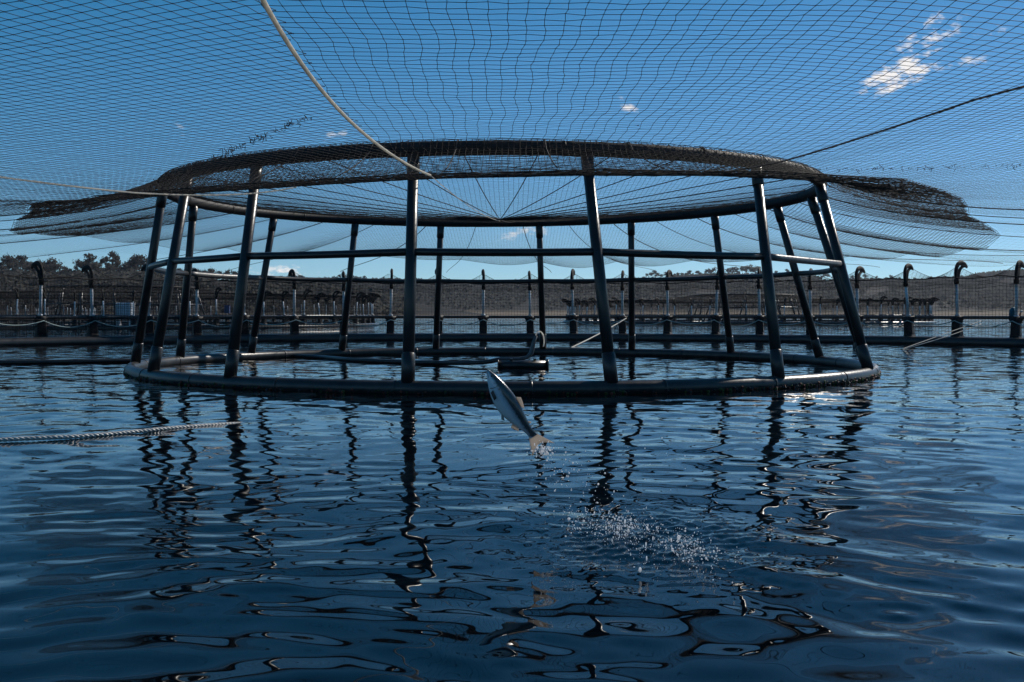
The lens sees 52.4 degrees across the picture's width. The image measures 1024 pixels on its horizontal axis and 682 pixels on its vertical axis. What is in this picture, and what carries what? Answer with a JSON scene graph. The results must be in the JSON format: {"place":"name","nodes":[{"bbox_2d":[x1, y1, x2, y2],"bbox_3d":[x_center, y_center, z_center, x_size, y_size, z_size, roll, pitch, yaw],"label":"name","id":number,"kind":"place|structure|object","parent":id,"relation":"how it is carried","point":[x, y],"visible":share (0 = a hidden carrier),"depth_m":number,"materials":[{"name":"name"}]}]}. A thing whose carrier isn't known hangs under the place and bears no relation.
{"place":"outdoors","nodes":[
{"label":"outdoors","id":0,"kind":"place"},
{"bbox_2d":[0,278,486,315],"bbox_3d":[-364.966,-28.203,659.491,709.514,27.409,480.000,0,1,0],"label":"hills","id":1,"kind":"structure","parent":0,"point":[427,310],"depth_m":468.21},
{"bbox_2d":[0,255,12,269],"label":"gum tree","id":2,"kind":"object","parent":1,"relation":"on","point":[1,258],"visible":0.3,"depth_m":645.24,"materials":[{"name":"green plant"}]},
{"bbox_2d":[3,254,18,264],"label":"gum tree","id":3,"kind":"object","parent":1,"relation":"on","point":[11,261],"visible":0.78,"depth_m":620.15,"materials":[{"name":"green plant"}]},
{"bbox_2d":[11,263,21,270],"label":"gum tree","id":4,"kind":"object","parent":1,"relation":"on","point":[16,267],"visible":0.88,"depth_m":623.93,"materials":[{"name":"green plant"}]},
{"bbox_2d":[14,255,27,266],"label":"gum tree","id":5,"kind":"object","parent":1,"relation":"on","point":[23,259],"visible":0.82,"depth_m":627.93,"materials":[{"name":"green plant"}]},
{"bbox_2d":[22,264,35,270],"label":"gum tree","id":6,"kind":"object","parent":1,"relation":"on","point":[27,267],"visible":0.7,"depth_m":627.66,"materials":[{"name":"green plant"}]},
{"bbox_2d":[38,258,48,269],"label":"gum tree","id":7,"kind":"object","parent":1,"relation":"on","point":[44,265],"visible":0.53,"depth_m":630.57,"materials":[{"name":"green plant"}]},
{"bbox_2d":[43,255,62,265],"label":"gum tree","id":8,"kind":"object","parent":1,"relation":"on","point":[49,261],"visible":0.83,"depth_m":617.74,"materials":[{"name":"green plant"}]},
{"bbox_2d":[48,263,64,270],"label":"gum tree","id":9,"kind":"object","parent":1,"relation":"on","point":[55,266],"visible":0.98,"depth_m":614.21,"materials":[{"name":"green plant"}]},
{"bbox_2d":[73,260,84,270],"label":"gum tree","id":10,"kind":"object","parent":1,"relation":"on","point":[79,265],"visible":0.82,"depth_m":617.77,"materials":[{"name":"green plant"}]},
{"bbox_2d":[83,253,96,265],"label":"gum tree","id":11,"kind":"object","parent":1,"relation":"on","point":[90,258],"visible":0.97,"depth_m":617.98,"materials":[{"name":"green plant"}]},
{"bbox_2d":[91,262,101,270],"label":"gum tree","id":12,"kind":"object","parent":1,"relation":"on","point":[96,266],"visible":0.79,"depth_m":631.08,"materials":[{"name":"green plant"}]},
{"bbox_2d":[99,256,110,264],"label":"gum tree","id":13,"kind":"object","parent":1,"relation":"on","point":[105,259],"visible":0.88,"depth_m":649.77,"materials":[{"name":"green plant"}]},
{"bbox_2d":[103,264,116,270],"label":"gum tree","id":14,"kind":"object","parent":1,"relation":"on","point":[109,267],"visible":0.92,"depth_m":629.54,"materials":[{"name":"green plant"}]},
{"bbox_2d":[108,251,120,266],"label":"gum tree","id":15,"kind":"object","parent":1,"relation":"on","point":[113,255],"visible":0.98,"depth_m":629.14,"materials":[{"name":"green plant"}]},
{"bbox_2d":[111,260,121,266],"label":"gum tree","id":16,"kind":"object","parent":1,"relation":"on","point":[117,263],"visible":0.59,"depth_m":656.08,"materials":[{"name":"green plant"}]},
{"bbox_2d":[120,263,130,270],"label":"gum tree","id":17,"kind":"object","parent":1,"relation":"on","point":[125,266],"visible":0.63,"depth_m":638.00,"materials":[{"name":"green plant"}]},
{"bbox_2d":[124,259,137,269],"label":"gum tree","id":18,"kind":"object","parent":1,"relation":"on","point":[131,265],"visible":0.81,"depth_m":621.86,"materials":[{"name":"green plant"}]},
{"bbox_2d":[131,254,146,265],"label":"gum tree","id":19,"kind":"object","parent":1,"relation":"on","point":[137,258],"visible":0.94,"depth_m":618.62,"materials":[{"name":"green plant"}]},
{"bbox_2d":[0,318,1023,681],"bbox_3d":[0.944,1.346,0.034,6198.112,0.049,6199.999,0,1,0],"label":"water","id":20,"kind":"structure","parent":0,"point":[870,530],"depth_m":6.83,"materials":[{"name":"blue liquid"}]},
{"bbox_2d":[4,301,96,321],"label":"fish pen","id":21,"kind":"object","parent":20,"relation":"on","point":[49,305],"visible":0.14,"depth_m":208.16,"materials":[{"name":"plastic"}]},
{"bbox_2d":[0,422,239,441],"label":"rope","id":22,"kind":"object","parent":20,"relation":"on","point":[32,438],"visible":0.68,"depth_m":11.46,"materials":[{"name":"grey fabric"}]},
{"bbox_2d":[42,285,207,325],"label":"net stand","id":23,"kind":"object","parent":20,"relation":"in","point":[81,304],"visible":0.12,"depth_m":112.78,"materials":[{"name":"black plastic"}]},
{"bbox_2d":[0,287,381,329],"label":"fish pen","id":24,"kind":"object","parent":20,"relation":"on","point":[372,297],"visible":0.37,"depth_m":100.42,"materials":[{"name":"plastic"}]},
{"bbox_2d":[114,302,135,324],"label":"caged tank","id":25,"kind":"object","parent":24,"relation":"on","point":[121,311],"visible":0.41,"depth_m":91.90,"materials":[{"name":"plastic"}]},
{"bbox_2d":[0,285,361,299],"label":"bird net","id":26,"kind":"object","parent":24,"relation":"on","point":[106,291],"visible":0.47,"depth_m":117.24,"materials":[{"name":"black fabric"}]},
{"bbox_2d":[0,294,370,325],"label":"side net","id":27,"kind":"object","parent":24,"relation":"attached to","point":[339,307],"visible":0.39,"depth_m":102.79,"materials":[{"name":"black fabric"}]},
{"bbox_2d":[224,305,230,312],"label":"box","id":28,"kind":"object","parent":24,"relation":"attached to","point":[227,308],"visible":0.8,"depth_m":95.76,"materials":[{"name":"blue plastic"}]},
{"bbox_2d":[0,354,500,364],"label":"feed hose","id":29,"kind":"object","parent":20,"relation":"on","point":[473,362],"visible":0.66,"depth_m":28.43,"materials":[{"name":"black plastic"}]},
{"bbox_2d":[123,140,880,394],"bbox_3d":[-0.310,-1.521,26.309,18.016,4.504,18.002,0,1,0],"label":"net stand","id":30,"kind":"object","parent":20,"relation":"in","point":[136,367],"visible":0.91,"depth_m":20.39,"materials":[{"name":"black plastic"}]},
{"bbox_2d":[0,0,1023,272],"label":"bird net","id":31,"kind":"object","parent":30,"relation":"on","point":[902,188],"visible":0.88,"depth_m":13.82,"materials":[{"name":"black fabric"}]},
{"bbox_2d":[0,260,1023,346],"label":"fish pen","id":32,"kind":"object","parent":20,"relation":"on","point":[909,336],"visible":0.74,"depth_m":50.22,"materials":[{"name":"plastic"}]},
{"bbox_2d":[0,265,1023,337],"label":"side net","id":33,"kind":"object","parent":32,"relation":"attached to","point":[965,287],"visible":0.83,"depth_m":50.22,"materials":[{"name":"black fabric"}]},
{"bbox_2d":[0,319,1023,327],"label":"rope","id":34,"kind":"object","parent":32,"relation":"attached to","point":[517,324],"visible":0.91,"depth_m":50.61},
{"bbox_2d":[572,318,626,346],"bbox_3d":[4.196,-0.443,48.110,0.180,1.260,11.809,0,2,18],"label":"rope","id":35,"kind":"object","parent":32,"relation":"attached to","point":[596,334],"visible":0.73,"depth_m":46.06,"materials":[{"name":"grey fabric"}]},
{"bbox_2d":[902,322,976,348],"bbox_3d":[18.126,-0.292,43.582,0.098,1.095,8.348,1,2,44],"label":"rope","id":36,"kind":"object","parent":32,"relation":"attached to","point":[937,336],"visible":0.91,"depth_m":42.91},
{"bbox_2d":[904,324,979,348],"bbox_3d":[18.126,-0.212,43.584,0.098,0.975,8.348,1,2,44],"label":"rope","id":37,"kind":"object","parent":32,"relation":"attached to","point":[939,338],"visible":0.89,"depth_m":43.02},
{"bbox_2d":[497,331,548,367],"bbox_3d":[0.280,0.235,26.515,1.290,0.991,0.710,0,1,0],"label":"feed spreader","id":38,"kind":"object","parent":20,"relation":"on","point":[515,362],"visible":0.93,"depth_m":26.24,"materials":[{"name":"grey plastic"}]},
{"bbox_2d":[526,437,738,582],"bbox_3d":[0.683,0.886,6.255,1.185,0.602,2.235,0,1,0],"label":"water spray","id":39,"kind":"object","parent":20,"relation":"on","point":[542,451],"visible":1,"depth_m":6.30,"materials":[{"name":"white liquid"}]},
{"bbox_2d":[685,294,799,321],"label":"net stand","id":40,"kind":"object","parent":20,"relation":"in","point":[701,307],"visible":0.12,"depth_m":161.37,"materials":[{"name":"black plastic"}]},
{"bbox_2d":[561,296,939,323],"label":"fish pen","id":41,"kind":"object","parent":20,"relation":"on","point":[866,321],"visible":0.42,"depth_m":143.86,"materials":[{"name":"plastic"}]},
{"bbox_2d":[569,301,928,321],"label":"side net","id":42,"kind":"object","parent":41,"relation":"attached to","point":[885,308],"visible":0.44,"depth_m":148.72,"materials":[{"name":"black fabric"}]},
{"bbox_2d":[576,294,925,303],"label":"bird net","id":43,"kind":"object","parent":41,"relation":"on","point":[781,301],"visible":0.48,"depth_m":161.47,"materials":[{"name":"black fabric"}]},
{"bbox_2d":[0,0,1023,279],"label":"sky","id":44,"kind":"structure","parent":0,"point":[378,268],"materials":[{"name":"blue"}]},
{"bbox_2d":[486,369,553,455],"bbox_3d":[0.055,0.480,6.931,0.460,0.590,0.102,0,2,-11],"label":"salmon","id":45,"kind":"object","parent":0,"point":[508,403],"visible":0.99,"depth_m":6.88,"materials":[{"name":"silver"}]},
{"bbox_2d":[378,280,1023,315],"bbox_3d":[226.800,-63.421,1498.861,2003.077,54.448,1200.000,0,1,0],"label":"hills","id":46,"kind":"structure","parent":0,"point":[521,310],"depth_m":1004.30,"materials":[{"name":"brown soil"}]},
{"bbox_2d":[0,268,1023,315],"bbox_3d":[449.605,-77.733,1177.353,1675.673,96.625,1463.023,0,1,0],"label":"woodland","id":47,"kind":"object","parent":46,"relation":"on","point":[379,306],"visible":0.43,"depth_m":1095.78,"materials":[{"name":"green plant"}]},
{"bbox_2d":[743,264,754,272],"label":"gum tree","id":48,"kind":"object","parent":46,"relation":"on","point":[748,268],"visible":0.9,"depth_m":1463.59,"materials":[{"name":"green plant"}]},
{"bbox_2d":[980,277,1023,285],"bbox_3d":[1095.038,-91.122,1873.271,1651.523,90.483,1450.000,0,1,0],"label":"hills","id":49,"kind":"structure","parent":0,"point":[1008,282],"depth_m":1610.81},
{"bbox_2d":[1009,307,1014,316],"bbox_3d":[21.278,-1.239,44.283,0.250,0.421,0.238,0,1,0],"label":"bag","id":50,"kind":"object","parent":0,"point":[1011,312],"visible":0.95,"depth_m":44.20,"materials":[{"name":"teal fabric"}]}
]}

